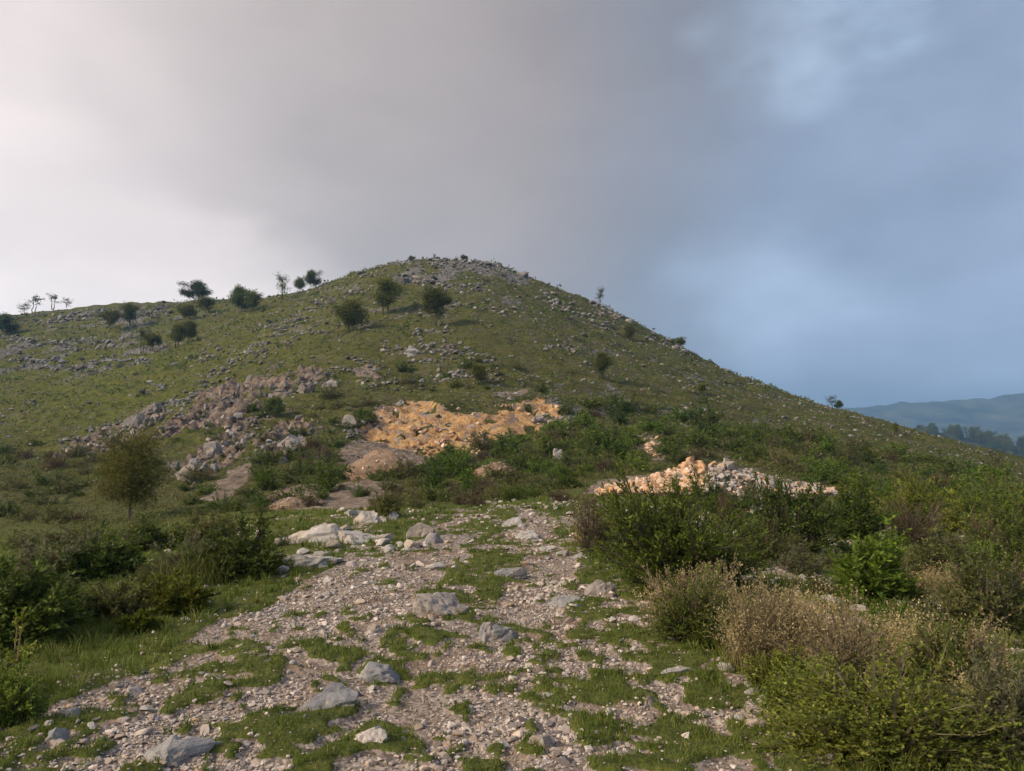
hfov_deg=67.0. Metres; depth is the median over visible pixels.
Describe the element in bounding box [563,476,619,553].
shrub
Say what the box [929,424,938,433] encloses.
tree
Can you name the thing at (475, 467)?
shrub
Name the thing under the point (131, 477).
shrub
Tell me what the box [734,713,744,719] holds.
verge stone
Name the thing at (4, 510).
shrub
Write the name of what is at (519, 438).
shrub
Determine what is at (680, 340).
tree
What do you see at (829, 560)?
shrub
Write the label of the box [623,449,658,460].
shrub
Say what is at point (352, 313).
tree
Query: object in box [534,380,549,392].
shrub
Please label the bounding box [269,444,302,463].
shrub
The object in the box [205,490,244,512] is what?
shrub
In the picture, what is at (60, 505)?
shrub
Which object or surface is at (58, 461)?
shrub
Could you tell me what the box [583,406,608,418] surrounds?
shrub
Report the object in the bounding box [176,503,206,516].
shrub
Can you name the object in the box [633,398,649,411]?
shrub
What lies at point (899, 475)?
shrub
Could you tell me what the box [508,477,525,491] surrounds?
shrub
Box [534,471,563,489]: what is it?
shrub
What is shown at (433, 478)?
shrub
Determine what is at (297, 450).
shrub
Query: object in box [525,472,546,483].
shrub
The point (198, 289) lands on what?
tree
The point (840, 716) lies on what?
shrub
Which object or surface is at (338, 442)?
shrub
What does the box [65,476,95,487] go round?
shrub
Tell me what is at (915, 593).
shrub
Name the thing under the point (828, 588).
shrub
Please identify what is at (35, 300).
tree
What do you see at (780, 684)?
shrub
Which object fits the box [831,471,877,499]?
shrub
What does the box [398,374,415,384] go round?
shrub
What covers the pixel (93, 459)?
shrub
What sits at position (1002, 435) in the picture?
tree
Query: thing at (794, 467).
shrub
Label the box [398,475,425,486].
shrub
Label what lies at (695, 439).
shrub
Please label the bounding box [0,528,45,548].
shrub
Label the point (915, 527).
shrub
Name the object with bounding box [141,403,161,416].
rock outcrop
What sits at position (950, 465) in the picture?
shrub
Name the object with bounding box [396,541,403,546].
verge stone
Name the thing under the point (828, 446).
shrub
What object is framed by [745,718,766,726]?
boulder
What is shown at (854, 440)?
shrub
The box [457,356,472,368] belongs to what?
shrub
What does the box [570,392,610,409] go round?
shrub
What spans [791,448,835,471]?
shrub
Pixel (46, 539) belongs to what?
shrub
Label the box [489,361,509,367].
shrub
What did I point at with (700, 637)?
shrub
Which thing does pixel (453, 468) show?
shrub
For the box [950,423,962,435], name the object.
tree
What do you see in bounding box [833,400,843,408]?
tree
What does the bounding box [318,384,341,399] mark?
shrub
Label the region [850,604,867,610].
verge stone
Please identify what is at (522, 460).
shrub
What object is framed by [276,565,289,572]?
verge stone
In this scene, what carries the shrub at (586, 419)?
on the hill
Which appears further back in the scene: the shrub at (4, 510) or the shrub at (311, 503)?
the shrub at (4, 510)
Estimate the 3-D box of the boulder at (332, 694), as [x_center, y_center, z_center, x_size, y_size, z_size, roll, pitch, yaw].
[-1.209,2.073,4.913,0.464,0.346,0.340,1,-6,-9]
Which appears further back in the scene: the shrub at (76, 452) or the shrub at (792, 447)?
the shrub at (76, 452)
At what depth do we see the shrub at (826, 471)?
42.31 m
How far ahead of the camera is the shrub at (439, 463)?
44.74 m
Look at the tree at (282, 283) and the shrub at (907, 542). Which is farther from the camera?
the tree at (282, 283)
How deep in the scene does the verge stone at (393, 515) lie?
16.81 m
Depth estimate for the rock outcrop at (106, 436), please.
70.32 m
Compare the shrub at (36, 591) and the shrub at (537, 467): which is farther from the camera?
the shrub at (537, 467)
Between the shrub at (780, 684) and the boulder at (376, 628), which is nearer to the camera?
the shrub at (780, 684)
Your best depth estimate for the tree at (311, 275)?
205.80 m
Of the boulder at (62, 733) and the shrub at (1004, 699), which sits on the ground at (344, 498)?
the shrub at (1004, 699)
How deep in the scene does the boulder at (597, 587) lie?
8.93 m
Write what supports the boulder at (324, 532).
on the ground at (344, 498)
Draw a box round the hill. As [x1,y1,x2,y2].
[0,257,1023,510]
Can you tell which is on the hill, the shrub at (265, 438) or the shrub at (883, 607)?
the shrub at (265, 438)
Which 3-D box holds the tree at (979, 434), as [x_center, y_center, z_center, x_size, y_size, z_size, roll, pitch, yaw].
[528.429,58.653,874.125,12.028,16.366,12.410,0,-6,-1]
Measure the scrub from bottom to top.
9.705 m
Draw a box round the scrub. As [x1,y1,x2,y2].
[0,399,1023,526]
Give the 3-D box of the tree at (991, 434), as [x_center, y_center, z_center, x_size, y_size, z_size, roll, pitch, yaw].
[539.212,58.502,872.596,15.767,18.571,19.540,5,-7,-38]
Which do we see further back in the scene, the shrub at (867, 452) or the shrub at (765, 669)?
the shrub at (867, 452)
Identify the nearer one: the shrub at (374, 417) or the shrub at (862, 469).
the shrub at (862, 469)
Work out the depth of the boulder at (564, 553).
11.76 m
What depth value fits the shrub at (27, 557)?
10.73 m
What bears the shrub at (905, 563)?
on the ground at (344, 498)
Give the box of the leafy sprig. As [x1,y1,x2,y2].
[0,606,44,686]
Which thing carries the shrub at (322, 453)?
on the hill
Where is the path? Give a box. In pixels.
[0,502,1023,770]
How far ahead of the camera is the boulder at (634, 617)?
7.38 m
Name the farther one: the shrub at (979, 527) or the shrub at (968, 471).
the shrub at (968, 471)
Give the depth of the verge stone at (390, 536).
13.62 m
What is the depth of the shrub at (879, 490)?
33.72 m
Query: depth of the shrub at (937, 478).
49.79 m
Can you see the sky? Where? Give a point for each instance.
(824, 198)
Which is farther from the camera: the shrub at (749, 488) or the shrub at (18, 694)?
the shrub at (749, 488)
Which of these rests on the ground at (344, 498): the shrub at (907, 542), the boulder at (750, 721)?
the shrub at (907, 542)
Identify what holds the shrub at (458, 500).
on the ground at (344, 498)
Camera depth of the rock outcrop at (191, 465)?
47.85 m
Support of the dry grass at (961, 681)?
on the ground at (344, 498)
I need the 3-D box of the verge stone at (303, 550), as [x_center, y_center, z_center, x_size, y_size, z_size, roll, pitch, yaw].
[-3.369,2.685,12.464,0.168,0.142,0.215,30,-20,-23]
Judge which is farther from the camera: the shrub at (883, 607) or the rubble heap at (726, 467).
the rubble heap at (726, 467)
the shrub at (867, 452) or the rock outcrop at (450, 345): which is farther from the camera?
the rock outcrop at (450, 345)
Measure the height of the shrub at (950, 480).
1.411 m
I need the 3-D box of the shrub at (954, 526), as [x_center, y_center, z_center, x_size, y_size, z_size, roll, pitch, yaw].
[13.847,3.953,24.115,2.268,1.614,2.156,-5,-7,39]
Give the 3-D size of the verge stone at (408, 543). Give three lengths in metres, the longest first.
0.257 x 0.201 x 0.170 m
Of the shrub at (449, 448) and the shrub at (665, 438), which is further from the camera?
the shrub at (665, 438)
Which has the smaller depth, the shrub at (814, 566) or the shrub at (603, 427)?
the shrub at (814, 566)
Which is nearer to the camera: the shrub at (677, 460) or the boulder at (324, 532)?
the boulder at (324, 532)
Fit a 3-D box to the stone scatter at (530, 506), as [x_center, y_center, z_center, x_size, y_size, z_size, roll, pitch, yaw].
[0.241,3.689,24.444,2.357,0.596,13.123,1,-6,-6]
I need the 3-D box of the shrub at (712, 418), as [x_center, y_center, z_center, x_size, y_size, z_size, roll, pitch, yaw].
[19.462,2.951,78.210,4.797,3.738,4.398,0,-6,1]
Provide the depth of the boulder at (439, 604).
7.50 m
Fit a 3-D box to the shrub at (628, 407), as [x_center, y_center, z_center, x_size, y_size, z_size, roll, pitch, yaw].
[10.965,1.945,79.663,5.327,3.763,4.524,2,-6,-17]
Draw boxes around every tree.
[0,311,22,334]
[17,303,30,313]
[28,294,44,312]
[45,293,60,309]
[62,298,74,307]
[98,308,126,328]
[120,301,139,324]
[135,327,149,354]
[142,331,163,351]
[167,322,189,347]
[174,303,199,319]
[177,279,213,301]
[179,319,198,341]
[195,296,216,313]
[226,283,256,312]
[241,291,263,312]
[261,395,285,417]
[274,271,291,299]
[294,276,306,289]
[303,269,322,287]
[327,294,374,331]
[368,273,405,314]
[414,285,452,324]
[470,362,487,384]
[589,350,612,377]
[594,285,603,303]
[624,323,634,339]
[673,336,686,344]
[696,382,706,392]
[826,395,837,407]
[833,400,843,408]
[892,422,899,432]
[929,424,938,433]
[949,426,958,435]
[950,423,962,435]
[955,431,963,439]
[969,429,976,441]
[975,430,984,443]
[981,430,997,443]
[984,431,990,447]
[989,439,1000,449]
[994,437,1003,448]
[996,434,1006,449]
[1000,439,1013,451]
[1016,437,1023,447]
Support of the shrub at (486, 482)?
on the ground at (344, 498)
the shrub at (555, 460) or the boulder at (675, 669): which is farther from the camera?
the shrub at (555, 460)
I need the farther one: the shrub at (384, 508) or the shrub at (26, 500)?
the shrub at (26, 500)
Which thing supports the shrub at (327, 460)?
on the hill
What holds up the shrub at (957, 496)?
on the ground at (344, 498)
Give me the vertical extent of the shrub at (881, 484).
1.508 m
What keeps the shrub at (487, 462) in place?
on the hill
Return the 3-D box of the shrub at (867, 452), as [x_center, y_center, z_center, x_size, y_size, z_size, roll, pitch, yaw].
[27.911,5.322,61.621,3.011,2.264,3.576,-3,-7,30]
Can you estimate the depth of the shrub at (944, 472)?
60.89 m
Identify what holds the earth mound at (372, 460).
on the hill
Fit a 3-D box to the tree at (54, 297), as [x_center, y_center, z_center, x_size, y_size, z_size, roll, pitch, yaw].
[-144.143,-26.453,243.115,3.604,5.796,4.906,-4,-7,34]
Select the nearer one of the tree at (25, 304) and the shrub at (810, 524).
the shrub at (810, 524)
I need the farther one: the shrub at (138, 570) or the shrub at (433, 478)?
the shrub at (433, 478)
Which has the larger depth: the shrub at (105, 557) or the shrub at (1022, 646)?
the shrub at (105, 557)
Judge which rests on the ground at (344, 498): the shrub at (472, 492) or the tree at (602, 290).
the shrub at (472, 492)
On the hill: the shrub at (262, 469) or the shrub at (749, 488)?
the shrub at (262, 469)
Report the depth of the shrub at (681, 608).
6.53 m
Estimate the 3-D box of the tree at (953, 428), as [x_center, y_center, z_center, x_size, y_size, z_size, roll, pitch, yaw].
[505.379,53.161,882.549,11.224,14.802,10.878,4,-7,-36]
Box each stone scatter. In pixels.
[408,425,484,454]
[485,496,573,509]
[537,413,572,424]
[643,436,661,455]
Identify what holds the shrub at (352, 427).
on the hill
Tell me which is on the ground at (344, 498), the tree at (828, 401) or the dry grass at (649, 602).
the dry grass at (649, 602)
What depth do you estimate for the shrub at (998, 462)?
69.37 m
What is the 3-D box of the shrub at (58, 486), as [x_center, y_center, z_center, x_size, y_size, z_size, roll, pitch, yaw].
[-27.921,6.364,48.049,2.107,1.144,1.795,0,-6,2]
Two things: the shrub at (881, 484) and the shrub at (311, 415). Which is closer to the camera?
the shrub at (881, 484)
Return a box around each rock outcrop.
[97,435,117,445]
[120,414,144,430]
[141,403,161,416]
[175,462,195,483]
[203,441,221,458]
[277,434,302,447]
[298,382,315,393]
[321,379,337,387]
[342,414,357,427]
[392,399,403,407]
[394,277,410,284]
[403,346,422,356]
[441,343,457,347]
[517,271,528,276]
[553,448,562,459]
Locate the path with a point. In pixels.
(506, 710)
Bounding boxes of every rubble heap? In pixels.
[594,456,837,503]
[736,487,775,513]
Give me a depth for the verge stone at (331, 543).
12.78 m
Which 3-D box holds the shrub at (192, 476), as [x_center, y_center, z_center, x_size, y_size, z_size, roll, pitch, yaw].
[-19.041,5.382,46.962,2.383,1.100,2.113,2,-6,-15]
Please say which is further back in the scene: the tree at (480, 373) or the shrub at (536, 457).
the tree at (480, 373)
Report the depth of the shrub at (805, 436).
74.83 m
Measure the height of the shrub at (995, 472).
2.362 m
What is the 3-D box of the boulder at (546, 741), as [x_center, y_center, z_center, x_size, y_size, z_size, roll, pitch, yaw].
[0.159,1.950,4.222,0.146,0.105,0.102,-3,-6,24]
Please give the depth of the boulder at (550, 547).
12.29 m
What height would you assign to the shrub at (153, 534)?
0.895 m
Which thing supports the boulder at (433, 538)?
on the path
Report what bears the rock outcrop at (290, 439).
on the hill
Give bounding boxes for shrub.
[0,443,17,453]
[0,453,20,464]
[0,476,35,490]
[0,498,24,517]
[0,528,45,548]
[0,551,109,649]
[0,648,53,726]
[2,519,111,583]
[10,446,39,459]
[14,511,36,520]
[19,484,57,497]
[19,495,38,503]
[20,438,49,446]
[21,514,134,545]
[25,488,61,505]
[28,466,80,486]
[34,504,75,523]
[36,450,77,469]
[40,450,54,458]
[40,502,79,514]
[42,528,69,543]
[45,479,80,493]
[47,517,155,582]
[57,587,110,624]
[58,509,95,522]
[60,442,97,457]
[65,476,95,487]
[66,489,87,497]
[71,463,101,473]
[76,576,159,622]
[81,453,102,461]
[85,421,178,518]
[113,607,167,632]
[116,558,169,583]
[117,510,156,539]
[120,513,190,553]
[139,567,222,615]
[142,528,216,575]
[164,464,197,474]
[168,503,246,542]
[173,479,206,490]
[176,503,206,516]
[177,495,207,505]
[178,507,294,582]
[180,465,218,481]
[194,480,221,495]
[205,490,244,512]
[219,499,248,512]
[233,486,251,494]
[240,488,265,498]
[243,401,263,411]
[245,448,283,465]
[247,459,286,479]
[248,503,274,513]
[250,493,272,507]
[254,467,288,490]
[255,430,275,441]
[256,410,272,417]
[261,529,291,545]
[267,491,278,502]
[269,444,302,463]
[271,479,323,504]
[276,467,317,483]
[277,463,301,475]
[284,422,315,436]
[285,443,312,458]
[290,448,319,466]
[291,454,316,474]
[298,433,324,450]
[300,493,329,506]
[302,454,351,492]
[305,433,350,447]
[307,411,318,417]
[309,443,341,456]
[310,485,330,499]
[311,454,347,479]
[313,403,327,409]
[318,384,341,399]
[320,448,347,463]
[326,416,338,424]
[329,398,346,409]
[332,418,360,428]
[334,464,365,479]
[347,401,361,406]
[347,480,372,496]
[351,408,370,417]
[355,395,378,406]
[355,414,371,423]
[363,408,378,422]
[363,465,390,480]
[366,487,401,516]
[376,475,405,491]
[381,463,402,479]
[384,490,405,506]
[385,457,426,478]
[395,361,414,372]
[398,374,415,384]
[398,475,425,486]
[401,483,425,499]
[404,491,428,508]
[412,380,424,388]
[413,459,435,475]
[416,456,451,488]
[418,476,460,501]
[420,452,452,468]
[424,450,448,475]
[433,444,481,478]
[434,438,471,460]
[438,371,451,379]
[448,378,463,388]
[449,489,471,504]
[456,469,492,490]
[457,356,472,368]
[461,482,483,497]
[462,427,505,449]
[463,490,487,506]
[464,383,474,388]
[467,463,485,472]
[469,483,515,499]
[472,353,481,361]
[472,473,500,489]
[473,445,497,459]
[478,456,502,465]
[481,461,510,478]
[488,430,523,455]
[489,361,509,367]
[494,461,527,484]
[496,426,534,445]
[498,442,539,470]
[499,481,531,501]
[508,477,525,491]
[510,358,525,369]
[515,480,547,497]
[519,456,553,474]
[523,428,570,458]
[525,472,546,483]
[526,486,563,498]
[527,453,549,468]
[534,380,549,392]
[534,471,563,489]
[537,425,570,438]
[538,413,571,431]
[539,461,578,477]
[542,486,579,501]
[544,454,566,468]
[546,443,574,456]
[553,422,591,439]
[553,445,606,465]
[555,468,588,487]
[556,459,583,473]
[557,438,581,447]
[558,397,574,414]
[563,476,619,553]
[566,408,599,428]
[569,424,612,449]
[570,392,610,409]
[574,461,596,474]
[578,441,601,456]
[579,452,780,597]
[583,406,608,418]
[583,419,623,436]
[589,453,628,471]
[591,422,635,449]
[592,387,644,416]
[599,430,634,460]
[606,405,632,425]
[608,425,651,443]
[622,447,659,470]
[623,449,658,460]
[628,548,773,622]
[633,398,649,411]
[634,414,681,434]
[638,560,736,644]
[641,412,676,423]
[644,400,668,412]
[649,435,685,454]
[657,433,684,444]
[658,445,694,463]
[661,472,761,515]
[665,403,706,421]
[677,591,758,649]
[678,447,704,460]
[679,421,719,449]
[685,397,730,425]
[688,416,720,437]
[693,445,716,457]
[702,424,759,451]
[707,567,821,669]
[708,419,731,427]
[709,484,748,526]
[714,423,742,437]
[727,469,790,511]
[734,440,777,461]
[734,455,855,552]
[736,643,818,690]
[738,421,757,437]
[740,422,777,443]
[740,513,792,563]
[741,609,1023,770]
[744,655,845,724]
[746,419,777,435]
[751,532,830,576]
[755,444,804,468]
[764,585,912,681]
[773,436,804,452]
[773,530,816,556]
[774,419,802,440]
[775,453,812,473]
[778,435,796,447]
[780,572,859,596]
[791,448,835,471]
[793,441,826,460]
[795,423,830,442]
[801,470,818,480]
[802,459,860,485]
[806,434,843,455]
[808,462,906,539]
[810,425,838,445]
[810,546,849,567]
[823,441,864,464]
[823,515,925,603]
[824,454,865,473]
[826,589,870,604]
[828,466,886,488]
[830,535,905,573]
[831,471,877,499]
[834,434,872,451]
[834,536,884,556]
[847,438,883,464]
[848,476,896,504]
[856,587,908,624]
[860,606,1022,688]
[866,459,963,519]
[866,470,910,489]
[866,483,897,511]
[868,598,936,637]
[870,458,887,473]
[874,440,918,461]
[874,490,954,543]
[875,546,931,584]
[877,449,903,463]
[878,460,940,478]
[881,469,917,494]
[883,536,913,548]
[894,599,1023,694]
[896,517,998,577]
[898,574,939,604]
[903,587,955,631]
[905,493,957,526]
[910,448,955,465]
[913,460,960,476]
[914,576,986,630]
[921,477,952,495]
[922,467,952,486]
[923,487,997,534]
[925,453,982,474]
[925,539,1023,631]
[927,466,1023,530]
[932,530,978,557]
[932,633,1023,765]
[935,484,977,508]
[940,528,972,543]
[943,534,1023,575]
[945,474,982,493]
[950,492,1023,575]
[958,509,1011,543]
[959,461,1023,513]
[964,464,992,480]
[967,459,1011,487]
[975,626,1013,654]
[980,499,1023,536]
[983,554,1023,593]
[984,470,1023,514]
[985,451,1016,476]
[991,475,1022,500]
[1003,662,1023,679]
[1009,631,1023,648]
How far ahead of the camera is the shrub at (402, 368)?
92.82 m
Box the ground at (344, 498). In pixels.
[0,474,1023,770]
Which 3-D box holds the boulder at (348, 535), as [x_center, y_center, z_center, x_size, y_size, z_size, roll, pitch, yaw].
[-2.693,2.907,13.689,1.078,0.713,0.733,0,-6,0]
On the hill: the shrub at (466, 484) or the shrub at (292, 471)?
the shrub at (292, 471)
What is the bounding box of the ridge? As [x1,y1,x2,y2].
[839,393,1023,445]
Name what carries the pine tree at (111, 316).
on the hill
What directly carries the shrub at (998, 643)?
on the ground at (344, 498)
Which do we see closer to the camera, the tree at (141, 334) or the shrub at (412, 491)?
the shrub at (412, 491)
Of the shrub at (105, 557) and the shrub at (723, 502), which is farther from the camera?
the shrub at (723, 502)
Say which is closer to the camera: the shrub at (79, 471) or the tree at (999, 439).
the shrub at (79, 471)
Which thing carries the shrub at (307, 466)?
on the hill
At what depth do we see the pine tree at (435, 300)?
118.01 m
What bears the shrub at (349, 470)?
on the hill
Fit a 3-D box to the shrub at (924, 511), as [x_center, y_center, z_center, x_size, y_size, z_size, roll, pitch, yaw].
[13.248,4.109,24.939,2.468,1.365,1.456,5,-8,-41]
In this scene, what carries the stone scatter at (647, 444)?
on the hill
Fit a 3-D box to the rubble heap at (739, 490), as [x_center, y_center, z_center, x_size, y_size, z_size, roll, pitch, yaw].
[7.095,3.419,22.813,1.097,0.800,1.082,0,-6,0]
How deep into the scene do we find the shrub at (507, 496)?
27.73 m
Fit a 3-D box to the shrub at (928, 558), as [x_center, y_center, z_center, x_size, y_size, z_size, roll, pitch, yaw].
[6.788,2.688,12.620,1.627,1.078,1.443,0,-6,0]
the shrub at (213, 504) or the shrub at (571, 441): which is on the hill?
the shrub at (571, 441)
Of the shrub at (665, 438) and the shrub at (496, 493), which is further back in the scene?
the shrub at (665, 438)
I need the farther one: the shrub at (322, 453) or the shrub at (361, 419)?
the shrub at (361, 419)
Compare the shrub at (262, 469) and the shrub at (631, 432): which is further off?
the shrub at (631, 432)
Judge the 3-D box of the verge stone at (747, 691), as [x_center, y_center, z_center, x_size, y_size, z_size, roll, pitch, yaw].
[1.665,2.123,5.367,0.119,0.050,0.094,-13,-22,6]
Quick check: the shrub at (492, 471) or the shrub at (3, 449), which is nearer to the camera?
the shrub at (492, 471)
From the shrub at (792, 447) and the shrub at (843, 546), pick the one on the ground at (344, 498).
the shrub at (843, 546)
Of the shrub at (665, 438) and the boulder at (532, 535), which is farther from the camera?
the shrub at (665, 438)
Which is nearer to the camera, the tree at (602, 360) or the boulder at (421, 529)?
the boulder at (421, 529)
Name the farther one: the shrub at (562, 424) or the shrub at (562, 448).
the shrub at (562, 424)
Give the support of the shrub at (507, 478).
on the ground at (344, 498)
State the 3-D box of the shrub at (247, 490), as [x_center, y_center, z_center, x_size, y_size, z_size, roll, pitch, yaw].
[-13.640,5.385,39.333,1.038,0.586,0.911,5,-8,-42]
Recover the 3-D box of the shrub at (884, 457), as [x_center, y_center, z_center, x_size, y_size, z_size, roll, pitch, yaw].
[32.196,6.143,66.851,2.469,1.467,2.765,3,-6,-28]
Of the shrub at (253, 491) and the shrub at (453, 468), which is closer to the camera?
the shrub at (253, 491)
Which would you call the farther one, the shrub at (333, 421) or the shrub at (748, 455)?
the shrub at (333, 421)
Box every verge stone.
[274,537,282,545]
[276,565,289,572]
[296,548,309,554]
[326,539,340,548]
[340,525,350,530]
[344,509,357,515]
[376,538,389,545]
[378,516,386,521]
[379,533,393,540]
[383,544,394,551]
[386,511,398,518]
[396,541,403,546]
[404,539,419,547]
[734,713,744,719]
[744,687,760,694]
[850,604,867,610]
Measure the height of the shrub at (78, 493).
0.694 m
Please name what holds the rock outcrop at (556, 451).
on the hill
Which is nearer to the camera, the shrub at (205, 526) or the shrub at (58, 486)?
the shrub at (205, 526)
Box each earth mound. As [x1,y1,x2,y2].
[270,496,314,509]
[344,449,417,480]
[472,462,517,477]
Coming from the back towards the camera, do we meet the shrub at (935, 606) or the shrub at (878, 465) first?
the shrub at (878, 465)
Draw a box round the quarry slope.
[358,397,573,457]
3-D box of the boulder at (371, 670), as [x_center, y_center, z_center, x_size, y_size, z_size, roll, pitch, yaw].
[-0.935,2.120,5.558,0.335,0.246,0.248,0,-6,0]
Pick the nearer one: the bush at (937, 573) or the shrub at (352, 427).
the bush at (937, 573)
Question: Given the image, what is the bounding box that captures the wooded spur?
[920,430,1023,456]
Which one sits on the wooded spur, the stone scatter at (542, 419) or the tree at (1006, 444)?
the tree at (1006, 444)
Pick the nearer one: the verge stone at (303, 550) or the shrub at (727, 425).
the verge stone at (303, 550)
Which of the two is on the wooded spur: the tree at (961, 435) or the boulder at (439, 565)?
the tree at (961, 435)
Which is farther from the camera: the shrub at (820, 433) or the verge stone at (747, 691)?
the shrub at (820, 433)
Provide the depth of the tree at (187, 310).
187.24 m
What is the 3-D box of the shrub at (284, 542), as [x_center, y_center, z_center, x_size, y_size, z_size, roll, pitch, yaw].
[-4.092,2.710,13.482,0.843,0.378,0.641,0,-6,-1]
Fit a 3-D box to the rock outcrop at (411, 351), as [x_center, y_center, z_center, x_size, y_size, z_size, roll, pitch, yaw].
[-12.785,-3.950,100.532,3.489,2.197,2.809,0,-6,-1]
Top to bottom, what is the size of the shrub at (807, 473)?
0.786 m
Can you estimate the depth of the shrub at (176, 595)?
8.04 m
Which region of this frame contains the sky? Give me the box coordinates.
[0,0,1023,407]
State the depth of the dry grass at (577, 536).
13.01 m
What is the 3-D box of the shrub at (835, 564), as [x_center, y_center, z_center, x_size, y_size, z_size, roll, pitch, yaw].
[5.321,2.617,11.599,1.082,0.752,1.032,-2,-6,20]
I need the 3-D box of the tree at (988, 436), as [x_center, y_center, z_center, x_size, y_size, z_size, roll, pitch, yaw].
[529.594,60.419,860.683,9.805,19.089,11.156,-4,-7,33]
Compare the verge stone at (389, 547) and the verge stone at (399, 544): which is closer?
the verge stone at (389, 547)
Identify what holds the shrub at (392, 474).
on the hill
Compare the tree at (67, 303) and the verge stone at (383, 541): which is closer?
the verge stone at (383, 541)
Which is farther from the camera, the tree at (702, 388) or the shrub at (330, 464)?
the tree at (702, 388)
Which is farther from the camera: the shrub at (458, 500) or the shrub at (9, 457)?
the shrub at (9, 457)
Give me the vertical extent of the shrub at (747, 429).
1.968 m
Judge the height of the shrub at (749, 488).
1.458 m
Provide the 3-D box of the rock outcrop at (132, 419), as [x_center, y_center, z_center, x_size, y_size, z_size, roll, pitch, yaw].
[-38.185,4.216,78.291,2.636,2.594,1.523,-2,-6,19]
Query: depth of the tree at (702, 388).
108.29 m
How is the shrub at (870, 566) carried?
on the ground at (344, 498)
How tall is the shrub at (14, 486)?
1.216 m
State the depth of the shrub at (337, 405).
71.23 m
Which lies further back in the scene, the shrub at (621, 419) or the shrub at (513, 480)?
the shrub at (621, 419)
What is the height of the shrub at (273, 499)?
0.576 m
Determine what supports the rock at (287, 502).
on the ground at (344, 498)
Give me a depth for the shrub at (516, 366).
94.30 m
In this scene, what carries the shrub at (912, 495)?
on the ground at (344, 498)
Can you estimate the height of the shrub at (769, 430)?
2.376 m
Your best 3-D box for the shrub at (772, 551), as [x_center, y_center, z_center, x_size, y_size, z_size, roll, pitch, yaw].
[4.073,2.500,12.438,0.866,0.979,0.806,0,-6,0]
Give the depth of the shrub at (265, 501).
31.32 m
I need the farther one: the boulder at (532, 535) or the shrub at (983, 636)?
the boulder at (532, 535)
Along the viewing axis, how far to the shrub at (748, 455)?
52.53 m
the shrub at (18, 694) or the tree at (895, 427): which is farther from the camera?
the tree at (895, 427)
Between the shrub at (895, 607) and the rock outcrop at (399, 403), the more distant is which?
the rock outcrop at (399, 403)
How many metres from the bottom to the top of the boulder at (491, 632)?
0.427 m
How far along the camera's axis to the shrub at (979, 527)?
21.81 m
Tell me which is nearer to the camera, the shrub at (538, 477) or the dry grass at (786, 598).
the dry grass at (786, 598)
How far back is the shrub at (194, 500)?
36.47 m
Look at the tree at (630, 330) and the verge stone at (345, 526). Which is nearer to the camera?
the verge stone at (345, 526)
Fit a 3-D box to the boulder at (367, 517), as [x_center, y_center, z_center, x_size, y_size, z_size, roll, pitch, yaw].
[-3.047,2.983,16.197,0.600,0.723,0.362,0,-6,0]
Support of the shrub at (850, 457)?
on the hill
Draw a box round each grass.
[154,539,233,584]
[367,490,403,517]
[565,497,617,546]
[627,554,788,626]
[758,579,828,632]
[854,596,1021,680]
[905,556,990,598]
[928,659,1011,704]
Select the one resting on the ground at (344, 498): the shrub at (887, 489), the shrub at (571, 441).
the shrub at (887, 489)
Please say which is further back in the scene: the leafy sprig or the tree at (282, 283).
the tree at (282, 283)
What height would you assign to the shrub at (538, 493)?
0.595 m
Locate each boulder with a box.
[45,727,69,743]
[65,708,81,717]
[128,686,142,693]
[142,735,221,767]
[282,554,343,567]
[283,522,341,543]
[296,681,358,712]
[313,551,329,555]
[338,530,378,543]
[353,510,378,523]
[354,726,387,742]
[359,661,400,684]
[366,624,386,633]
[406,522,434,537]
[412,592,467,618]
[424,533,442,543]
[425,562,444,569]
[478,622,521,642]
[494,567,527,579]
[502,517,523,527]
[515,530,538,540]
[527,734,553,751]
[531,545,557,550]
[541,595,584,606]
[556,549,569,556]
[572,552,586,557]
[584,580,616,594]
[628,615,638,620]
[643,695,655,708]
[661,665,693,673]
[717,661,734,670]
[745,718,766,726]
[820,594,844,603]
[825,750,838,760]
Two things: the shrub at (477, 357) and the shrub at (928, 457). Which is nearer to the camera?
the shrub at (928, 457)
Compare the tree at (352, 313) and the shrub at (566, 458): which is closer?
the shrub at (566, 458)
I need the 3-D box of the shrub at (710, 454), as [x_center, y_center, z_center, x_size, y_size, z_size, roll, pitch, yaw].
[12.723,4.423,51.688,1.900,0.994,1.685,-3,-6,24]
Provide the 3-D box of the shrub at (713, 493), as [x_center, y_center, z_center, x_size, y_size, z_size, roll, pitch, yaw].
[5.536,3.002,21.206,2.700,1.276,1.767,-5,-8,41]
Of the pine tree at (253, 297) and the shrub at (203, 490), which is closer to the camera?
the shrub at (203, 490)
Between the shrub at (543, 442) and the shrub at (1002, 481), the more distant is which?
the shrub at (543, 442)
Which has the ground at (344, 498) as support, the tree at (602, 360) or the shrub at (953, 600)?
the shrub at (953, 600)
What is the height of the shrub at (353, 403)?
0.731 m
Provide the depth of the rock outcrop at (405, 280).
165.52 m
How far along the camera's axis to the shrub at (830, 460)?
51.92 m

